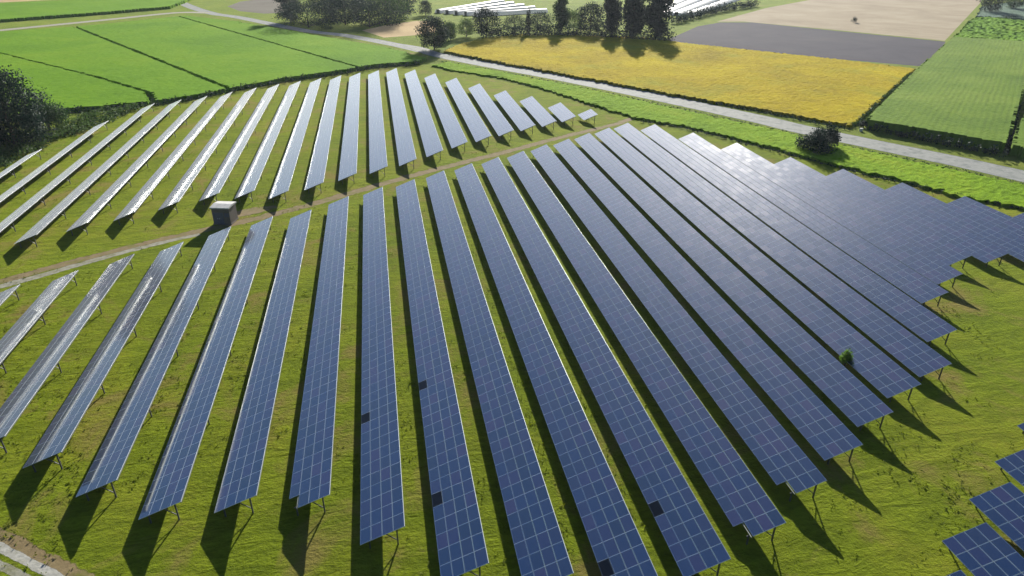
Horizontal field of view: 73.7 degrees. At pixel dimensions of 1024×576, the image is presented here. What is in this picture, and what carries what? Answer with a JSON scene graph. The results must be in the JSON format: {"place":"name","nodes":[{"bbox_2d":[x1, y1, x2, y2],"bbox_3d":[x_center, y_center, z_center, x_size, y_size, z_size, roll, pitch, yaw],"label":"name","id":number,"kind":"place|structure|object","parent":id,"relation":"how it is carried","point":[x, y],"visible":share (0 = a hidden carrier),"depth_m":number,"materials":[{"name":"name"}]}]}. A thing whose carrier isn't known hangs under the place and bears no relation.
{"place":"outdoors","nodes":[
{"label":"outdoors","id":0,"kind":"place"},
{"bbox_2d":[0,233,199,287],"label":"gravel path","id":1,"kind":"structure","parent":0,"point":[26,279],"depth_m":109.91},
{"bbox_2d":[0,12,210,30],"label":"farm track","id":2,"kind":"structure","parent":0,"point":[97,20],"depth_m":393.22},
{"bbox_2d":[227,0,287,13],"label":"fallow field","id":3,"kind":"structure","parent":0,"point":[262,6],"depth_m":466.55,"materials":[{"name":"soil"}]},
{"bbox_2d":[181,3,416,51],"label":"farm road","id":4,"kind":"structure","parent":0,"point":[190,6],"depth_m":367.39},
{"bbox_2d":[0,118,632,283],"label":"dirt track","id":5,"kind":"structure","parent":0,"point":[239,222],"depth_m":131.89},
{"bbox_2d":[362,21,435,37],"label":"sandy field","id":6,"kind":"structure","parent":0,"point":[405,29],"depth_m":360.29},
{"bbox_2d":[0,64,1023,575],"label":"site ground","id":7,"kind":"structure","parent":0,"point":[886,532],"depth_m":80.26,"materials":[{"name":"green plant"}]},
{"bbox_2d":[0,284,19,305],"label":"solar panel row","id":8,"kind":"object","parent":7,"relation":"on","point":[5,295],"visible":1,"depth_m":96.38,"materials":[{"name":"blue glass"}]},
{"bbox_2d":[0,560,30,575],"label":"gravel track","id":9,"kind":"structure","parent":7,"relation":"on","point":[9,569],"depth_m":57.30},
{"bbox_2d":[0,149,41,177],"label":"solar panel row","id":10,"kind":"object","parent":7,"relation":"on","point":[14,165],"visible":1,"depth_m":149.29,"materials":[{"name":"blue glass"}]},
{"bbox_2d":[0,270,78,372],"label":"solar panel row","id":11,"kind":"object","parent":7,"relation":"on","point":[14,335],"visible":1,"depth_m":91.53,"materials":[{"name":"blue glass"}]},
{"bbox_2d":[0,527,94,575],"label":"dirt margin","id":12,"kind":"object","parent":7,"relation":"on","point":[56,562],"visible":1,"depth_m":58.60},
{"bbox_2d":[0,542,63,575],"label":"gravel track","id":13,"kind":"structure","parent":12,"relation":"on","point":[20,557],"depth_m":58.12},
{"bbox_2d":[0,121,107,202],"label":"solar panel row","id":14,"kind":"object","parent":7,"relation":"on","point":[25,180],"visible":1,"depth_m":149.33,"materials":[{"name":"blue glass"}]},
{"bbox_2d":[0,254,134,452],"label":"solar panel row","id":15,"kind":"object","parent":7,"relation":"on","point":[20,397],"visible":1,"depth_m":83.83,"materials":[{"name":"blue glass"}]},
{"bbox_2d":[0,103,154,232],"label":"solar panel row","id":16,"kind":"object","parent":7,"relation":"on","point":[27,205],"visible":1,"depth_m":143.45,"materials":[{"name":"blue glass"}]},
{"bbox_2d":[14,100,180,247],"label":"solar panel row","id":17,"kind":"object","parent":7,"relation":"on","point":[54,212],"visible":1,"depth_m":139.69,"materials":[{"name":"blue glass"}]},
{"bbox_2d":[23,242,183,471],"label":"solar panel row","id":18,"kind":"object","parent":7,"relation":"on","point":[59,432],"visible":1,"depth_m":80.78,"materials":[{"name":"blue glass"}]},
{"bbox_2d":[66,96,206,235],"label":"solar panel row","id":19,"kind":"object","parent":7,"relation":"on","point":[102,201],"visible":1,"depth_m":145.01,"materials":[{"name":"blue glass"}]},
{"bbox_2d":[76,226,230,500],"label":"solar panel row","id":20,"kind":"object","parent":7,"relation":"on","point":[109,462],"visible":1,"depth_m":78.66,"materials":[{"name":"blue glass"}]},
{"bbox_2d":[114,92,231,224],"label":"solar panel row","id":21,"kind":"object","parent":7,"relation":"on","point":[134,204],"visible":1,"depth_m":150.00,"materials":[{"name":"blue glass"}]},
{"bbox_2d":[138,216,272,523],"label":"solar panel row","id":22,"kind":"object","parent":7,"relation":"on","point":[171,479],"visible":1,"depth_m":76.94,"materials":[{"name":"blue glass"}]},
{"bbox_2d":[159,88,255,213],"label":"solar panel row","id":23,"kind":"object","parent":7,"relation":"on","point":[177,193],"visible":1,"depth_m":155.49,"materials":[{"name":"blue glass"}]},
{"bbox_2d":[209,201,238,224],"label":"transformer cabin","id":24,"kind":"object","parent":7,"relation":"on","point":[224,212],"visible":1,"depth_m":123.58,"materials":[{"name":"concrete"}]},
{"bbox_2d":[199,84,278,204],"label":"solar panel row","id":25,"kind":"object","parent":7,"relation":"on","point":[219,179],"visible":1,"depth_m":160.21,"materials":[{"name":"blue glass"}]},
{"bbox_2d":[237,205,276,216],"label":"dirt patch","id":26,"kind":"object","parent":7,"relation":"on","point":[250,211],"visible":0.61,"depth_m":130.36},
{"bbox_2d":[214,210,311,516],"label":"solar panel row","id":27,"kind":"object","parent":7,"relation":"on","point":[242,476],"visible":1,"depth_m":78.07,"materials":[{"name":"blue glass"}]},
{"bbox_2d":[235,81,300,201],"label":"solar panel row","id":28,"kind":"object","parent":7,"relation":"on","point":[252,177],"visible":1,"depth_m":162.28,"materials":[{"name":"blue glass"}]},
{"bbox_2d":[269,78,320,202],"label":"solar panel row","id":29,"kind":"object","parent":7,"relation":"on","point":[282,182],"visible":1,"depth_m":163.13,"materials":[{"name":"blue glass"}]},
{"bbox_2d":[289,196,348,515],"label":"solar panel row","id":30,"kind":"object","parent":7,"relation":"on","point":[311,475],"visible":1,"depth_m":79.22,"materials":[{"name":"blue glass"}]},
{"bbox_2d":[305,76,340,192],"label":"solar panel row","id":31,"kind":"object","parent":7,"relation":"on","point":[316,172],"visible":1,"depth_m":167.94,"materials":[{"name":"blue glass"}]},
{"bbox_2d":[338,73,359,184],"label":"solar panel row","id":32,"kind":"object","parent":7,"relation":"on","point":[348,164],"visible":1,"depth_m":173.43,"materials":[{"name":"blue glass"}]},
{"bbox_2d":[368,70,387,176],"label":"solar panel row","id":33,"kind":"object","parent":7,"relation":"on","point":[376,143],"visible":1,"depth_m":178.09,"materials":[{"name":"blue glass"}]},
{"bbox_2d":[360,187,404,548],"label":"solar panel row","id":34,"kind":"object","parent":7,"relation":"on","point":[378,414],"visible":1,"depth_m":75.93,"materials":[{"name":"blue glass"}]},
{"bbox_2d":[386,68,416,167],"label":"solar panel row","id":35,"kind":"object","parent":7,"relation":"on","point":[404,143],"visible":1,"depth_m":183.41,"materials":[{"name":"blue glass"}]},
{"bbox_2d":[405,70,442,159],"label":"solar panel row","id":36,"kind":"object","parent":7,"relation":"on","point":[433,144],"visible":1,"depth_m":187.97,"materials":[{"name":"blue glass"}]},
{"bbox_2d":[396,179,488,575],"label":"solar panel row","id":37,"kind":"object","parent":7,"relation":"on","point":[432,318],"visible":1,"depth_m":72.75,"materials":[{"name":"blue glass"}]},
{"bbox_2d":[424,74,467,148],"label":"solar panel row","id":38,"kind":"object","parent":7,"relation":"on","point":[443,108],"visible":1,"depth_m":191.88,"materials":[{"name":"blue glass"}]},
{"bbox_2d":[445,78,490,144],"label":"solar panel row","id":39,"kind":"object","parent":7,"relation":"on","point":[464,107],"visible":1,"depth_m":193.85,"materials":[{"name":"blue glass"}]},
{"bbox_2d":[468,83,513,138],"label":"solar panel row","id":40,"kind":"object","parent":7,"relation":"on","point":[483,99],"visible":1,"depth_m":194.98,"materials":[{"name":"blue glass"}]},
{"bbox_2d":[426,171,573,575],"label":"solar panel row","id":41,"kind":"object","parent":7,"relation":"on","point":[530,472],"visible":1,"depth_m":72.78,"materials":[{"name":"blue glass"}]},
{"bbox_2d":[0,144,1022,575],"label":"grass tufts","id":42,"kind":"object","parent":7,"relation":"on","point":[414,394],"visible":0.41,"depth_m":74.86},
{"bbox_2d":[494,90,535,133],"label":"solar panel row","id":43,"kind":"object","parent":7,"relation":"on","point":[510,105],"visible":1,"depth_m":194.38,"materials":[{"name":"blue glass"}]},
{"bbox_2d":[520,96,555,129],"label":"solar panel row","id":44,"kind":"object","parent":7,"relation":"on","point":[535,108],"visible":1,"depth_m":194.28,"materials":[{"name":"blue glass"}]},
{"bbox_2d":[454,163,657,575],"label":"solar panel row","id":45,"kind":"object","parent":7,"relation":"on","point":[516,280],"visible":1,"depth_m":73.11,"materials":[{"name":"blue glass"}]},
{"bbox_2d":[548,102,575,124],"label":"solar panel row","id":46,"kind":"object","parent":7,"relation":"on","point":[560,111],"visible":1,"depth_m":193.81,"materials":[{"name":"blue glass"}]},
{"bbox_2d":[482,157,730,575],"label":"solar panel row","id":47,"kind":"object","parent":7,"relation":"on","point":[677,536],"visible":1,"depth_m":74.08,"materials":[{"name":"blue glass"}]},
{"bbox_2d":[507,151,785,544],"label":"solar panel row","id":48,"kind":"object","parent":7,"relation":"on","point":[743,501],"visible":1,"depth_m":78.61,"materials":[{"name":"blue glass"}]},
{"bbox_2d":[531,144,826,501],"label":"solar panel row","id":49,"kind":"object","parent":7,"relation":"on","point":[751,434],"visible":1,"depth_m":84.13,"materials":[{"name":"blue glass"}]},
{"bbox_2d":[553,139,862,464],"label":"solar panel row","id":50,"kind":"object","parent":7,"relation":"on","point":[634,223],"visible":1,"depth_m":89.18,"materials":[{"name":"blue glass"}]},
{"bbox_2d":[574,133,892,430],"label":"solar panel row","id":51,"kind":"object","parent":7,"relation":"on","point":[746,295],"visible":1,"depth_m":94.74,"materials":[{"name":"blue glass"}]},
{"bbox_2d":[595,128,920,402],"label":"solar panel row","id":52,"kind":"object","parent":7,"relation":"on","point":[887,377],"visible":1,"depth_m":100.42,"materials":[{"name":"blue glass"}]},
{"bbox_2d":[614,123,951,380],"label":"solar panel row","id":53,"kind":"object","parent":7,"relation":"on","point":[917,356],"visible":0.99,"depth_m":104.44,"materials":[{"name":"blue glass"}]},
{"bbox_2d":[640,124,956,345],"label":"solar panel row","id":54,"kind":"object","parent":7,"relation":"on","point":[921,321],"visible":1,"depth_m":111.59,"materials":[{"name":"blue glass"}]},
{"bbox_2d":[679,133,948,306],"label":"solar panel row","id":55,"kind":"object","parent":7,"relation":"on","point":[918,287],"visible":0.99,"depth_m":119.44,"materials":[{"name":"blue glass"}]},
{"bbox_2d":[721,143,962,286],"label":"solar panel row","id":56,"kind":"object","parent":7,"relation":"on","point":[924,263],"visible":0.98,"depth_m":122.69,"materials":[{"name":"blue glass"}]},
{"bbox_2d":[774,157,972,267],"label":"solar panel row","id":57,"kind":"object","parent":7,"relation":"on","point":[940,249],"visible":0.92,"depth_m":125.06,"materials":[{"name":"blue glass"}]},
{"bbox_2d":[827,169,1008,266],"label":"solar panel row","id":58,"kind":"object","parent":7,"relation":"on","point":[980,249],"visible":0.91,"depth_m":123.46,"materials":[{"name":"blue glass"}]},
{"bbox_2d":[886,183,1023,261],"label":"solar panel row","id":59,"kind":"object","parent":7,"relation":"on","point":[1012,245],"visible":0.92,"depth_m":122.81,"materials":[{"name":"blue glass"}]},
{"bbox_2d":[942,523,1023,575],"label":"solar panel row","id":60,"kind":"object","parent":7,"relation":"on","point":[978,542],"visible":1,"depth_m":57.28,"materials":[{"name":"blue glass"}]},
{"bbox_2d":[947,196,1023,239],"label":"solar panel row","id":61,"kind":"object","parent":7,"relation":"on","point":[997,219],"visible":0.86,"depth_m":124.70,"materials":[{"name":"blue glass"}]},
{"bbox_2d":[969,482,1023,550],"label":"solar panel row","id":62,"kind":"object","parent":7,"relation":"on","point":[995,506],"visible":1,"depth_m":61.88,"materials":[{"name":"blue glass"}]},
{"bbox_2d":[995,450,1023,485],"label":"solar panel row","id":63,"kind":"object","parent":7,"relation":"on","point":[1012,465],"visible":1,"depth_m":67.26,"materials":[{"name":"blue glass"}]},
{"bbox_2d":[0,0,1023,185],"bbox_3d":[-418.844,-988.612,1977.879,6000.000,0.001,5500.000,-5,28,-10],"label":"ground","id":64,"kind":"structure","parent":0,"point":[221,7],"depth_m":364.74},
{"bbox_2d":[0,65,55,146],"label":"bushy tree","id":65,"kind":"object","parent":64,"relation":"on","point":[8,92],"visible":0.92,"depth_m":161.88,"materials":[{"name":"green plant"}]},
{"bbox_2d":[23,87,71,132],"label":"bushy tree","id":66,"kind":"object","parent":64,"relation":"on","point":[54,112],"visible":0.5,"depth_m":177.94,"materials":[{"name":"green plant"}]},
{"bbox_2d":[0,102,143,166],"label":"undergrowth","id":67,"kind":"object","parent":64,"relation":"on","point":[66,129],"visible":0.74,"depth_m":177.86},
{"bbox_2d":[0,0,190,21],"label":"green crop","id":68,"kind":"object","parent":64,"relation":"on","point":[21,11],"visible":1,"depth_m":439.81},
{"bbox_2d":[0,15,425,121],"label":"green crop","id":69,"kind":"object","parent":64,"relation":"on","point":[102,65],"visible":0.96,"depth_m":274.47,"materials":[{"name":"plant"}]},
{"bbox_2d":[68,59,419,112],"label":"hedge","id":70,"kind":"object","parent":64,"relation":"on","point":[196,98],"visible":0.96,"depth_m":226.80,"materials":[{"name":"green plant"}]},
{"bbox_2d":[272,0,305,21],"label":"broadleaf tree","id":71,"kind":"object","parent":64,"relation":"on","point":[283,9],"visible":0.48,"depth_m":386.81,"materials":[{"name":"green plant"}]},
{"bbox_2d":[271,0,343,26],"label":"broadleaf tree","id":72,"kind":"object","parent":64,"relation":"on","point":[291,13],"visible":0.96,"depth_m":365.96,"materials":[{"name":"green plant"}]},
{"bbox_2d":[309,0,379,24],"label":"broadleaf tree","id":73,"kind":"object","parent":64,"relation":"on","point":[337,5],"visible":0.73,"depth_m":372.87,"materials":[{"name":"green plant"}]},
{"bbox_2d":[332,0,410,26],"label":"broadleaf tree","id":74,"kind":"object","parent":64,"relation":"on","point":[360,19],"visible":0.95,"depth_m":365.96,"materials":[{"name":"green plant"}]},
{"bbox_2d":[364,0,411,22],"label":"broadleaf tree","id":75,"kind":"object","parent":64,"relation":"on","point":[395,4],"visible":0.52,"depth_m":384.91,"materials":[{"name":"green plant"}]},
{"bbox_2d":[415,15,450,49],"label":"broadleaf tree","id":76,"kind":"object","parent":64,"relation":"on","point":[440,31],"visible":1,"depth_m":298.01,"materials":[{"name":"green plant"}]},
{"bbox_2d":[455,17,474,36],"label":"broadleaf tree","id":77,"kind":"object","parent":64,"relation":"on","point":[463,23],"visible":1,"depth_m":337.58,"materials":[{"name":"green plant"}]},
{"bbox_2d":[435,0,504,12],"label":"polytunnel","id":78,"kind":"structure","parent":64,"relation":"on","point":[441,10],"depth_m":460.45,"materials":[{"name":"plastic"}]},
{"bbox_2d":[444,1,514,13],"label":"polytunnel","id":79,"kind":"structure","parent":64,"relation":"on","point":[450,11],"depth_m":453.04,"materials":[{"name":"plastic"}]},
{"bbox_2d":[472,6,502,36],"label":"broadleaf tree","id":80,"kind":"object","parent":64,"relation":"on","point":[481,13],"visible":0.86,"depth_m":335.08,"materials":[{"name":"green plant"}]},
{"bbox_2d":[453,3,524,14],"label":"polytunnel","id":81,"kind":"structure","parent":64,"relation":"on","point":[459,12],"depth_m":447.50,"materials":[{"name":"plastic"}]},
{"bbox_2d":[473,8,547,16],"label":"polytunnel","id":82,"kind":"structure","parent":64,"relation":"on","point":[514,12],"depth_m":429.65,"materials":[{"name":"plastic"}]},
{"bbox_2d":[500,14,526,31],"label":"broadleaf tree","id":83,"kind":"object","parent":64,"relation":"on","point":[513,19],"visible":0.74,"depth_m":351.30,"materials":[{"name":"green plant"}]},
{"bbox_2d":[526,11,554,32],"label":"broadleaf tree","id":84,"kind":"object","parent":64,"relation":"on","point":[535,17],"visible":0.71,"depth_m":349.99,"materials":[{"name":"green plant"}]},
{"bbox_2d":[552,0,570,30],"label":"poplar tree","id":85,"kind":"object","parent":64,"relation":"on","point":[561,10],"visible":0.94,"depth_m":354.62,"materials":[{"name":"green plant"}]},
{"bbox_2d":[479,22,676,40],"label":"hedge","id":86,"kind":"object","parent":64,"relation":"on","point":[602,32],"visible":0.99,"depth_m":335.97,"materials":[{"name":"green plant"}]},
{"bbox_2d":[575,1,605,31],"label":"broadleaf tree","id":87,"kind":"object","parent":64,"relation":"on","point":[598,12],"visible":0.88,"depth_m":349.32,"materials":[{"name":"green plant"}]},
{"bbox_2d":[602,0,622,34],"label":"poplar tree","id":88,"kind":"object","parent":64,"relation":"on","point":[612,8],"visible":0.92,"depth_m":343.34,"materials":[{"name":"green plant"}]},
{"bbox_2d":[620,0,648,35],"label":"poplar tree","id":89,"kind":"object","parent":64,"relation":"on","point":[634,11],"visible":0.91,"depth_m":335.96,"materials":[{"name":"green plant"}]},
{"bbox_2d":[448,54,849,129],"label":"hedge","id":90,"kind":"object","parent":64,"relation":"on","point":[472,58],"visible":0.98,"depth_m":204.69,"materials":[{"name":"green plant"}]},
{"bbox_2d":[641,0,677,35],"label":"poplar tree","id":91,"kind":"object","parent":64,"relation":"on","point":[655,15],"visible":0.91,"depth_m":337.30,"materials":[{"name":"green plant"}]},
{"bbox_2d":[444,34,915,127],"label":"ripening crop","id":92,"kind":"object","parent":64,"relation":"on","point":[841,92],"visible":0.99,"depth_m":256.71,"materials":[{"name":"plant"}]},
{"bbox_2d":[672,0,720,15],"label":"polytunnel","id":93,"kind":"structure","parent":64,"relation":"on","point":[696,6],"depth_m":463.14,"materials":[{"name":"plastic"}]},
{"bbox_2d":[670,0,760,23],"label":"hedge","id":94,"kind":"object","parent":64,"relation":"on","point":[720,8],"visible":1,"depth_m":434.09,"materials":[{"name":"green plant"}]},
{"bbox_2d":[432,62,1023,210],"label":"verge grass","id":95,"kind":"structure","parent":64,"relation":"on","point":[975,187],"depth_m":168.89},
{"bbox_2d":[442,61,1022,183],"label":"hedge","id":96,"kind":"object","parent":64,"relation":"on","point":[771,128],"visible":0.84,"depth_m":185.78,"materials":[{"name":"green plant"}]},
{"bbox_2d":[794,126,837,154],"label":"roadside tree","id":97,"kind":"object","parent":64,"relation":"on","point":[818,142],"visible":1,"depth_m":163.64,"materials":[{"name":"green plant"}]},
{"bbox_2d":[813,120,841,146],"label":"roadside tree","id":98,"kind":"object","parent":64,"relation":"on","point":[834,132],"visible":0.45,"depth_m":167.53,"materials":[{"name":"green plant"}]},
{"bbox_2d":[640,120,1022,208],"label":"hedge","id":99,"kind":"object","parent":64,"relation":"on","point":[792,154],"visible":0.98,"depth_m":157.89,"materials":[{"name":"green plant"}]},
{"bbox_2d":[852,72,912,127],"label":"hedge","id":100,"kind":"object","parent":64,"relation":"on","point":[904,78],"visible":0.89,"depth_m":216.38,"materials":[{"name":"green plant"}]},
{"bbox_2d":[868,123,1007,156],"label":"hedge","id":101,"kind":"object","parent":64,"relation":"on","point":[958,144],"visible":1,"depth_m":171.73,"materials":[{"name":"green plant"}]},
{"bbox_2d":[865,37,1023,153],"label":"maize crop","id":102,"kind":"object","parent":64,"relation":"on","point":[966,89],"visible":1,"depth_m":210.59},
{"bbox_2d":[953,16,1023,40],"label":"green crop","id":103,"kind":"object","parent":64,"relation":"on","point":[988,27],"visible":0.98,"depth_m":363.83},
{"bbox_2d":[979,0,1006,11],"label":"broadleaf tree","id":104,"kind":"object","parent":64,"relation":"on","point":[996,6],"visible":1,"depth_m":445.70,"materials":[{"name":"green plant"}]},
{"bbox_2d":[1009,115,1023,158],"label":"maize crop","id":105,"kind":"object","parent":64,"relation":"on","point":[1017,147],"visible":0.99,"depth_m":164.87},
{"bbox_2d":[388,43,1023,181],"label":"road","id":106,"kind":"structure","parent":0,"point":[979,166],"depth_m":193.45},
{"bbox_2d":[670,22,944,65],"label":"ploughed field","id":107,"kind":"structure","parent":0,"point":[820,43],"depth_m":328.31,"materials":[{"name":"soil"}]},
{"bbox_2d":[717,0,979,40],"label":"stubble field","id":108,"kind":"structure","parent":0,"point":[942,20],"depth_m":428.27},
{"bbox_2d":[976,2,1023,19],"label":"grey green crop","id":109,"kind":"object","parent":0,"point":[1019,10],"visible":0.55,"depth_m":441.87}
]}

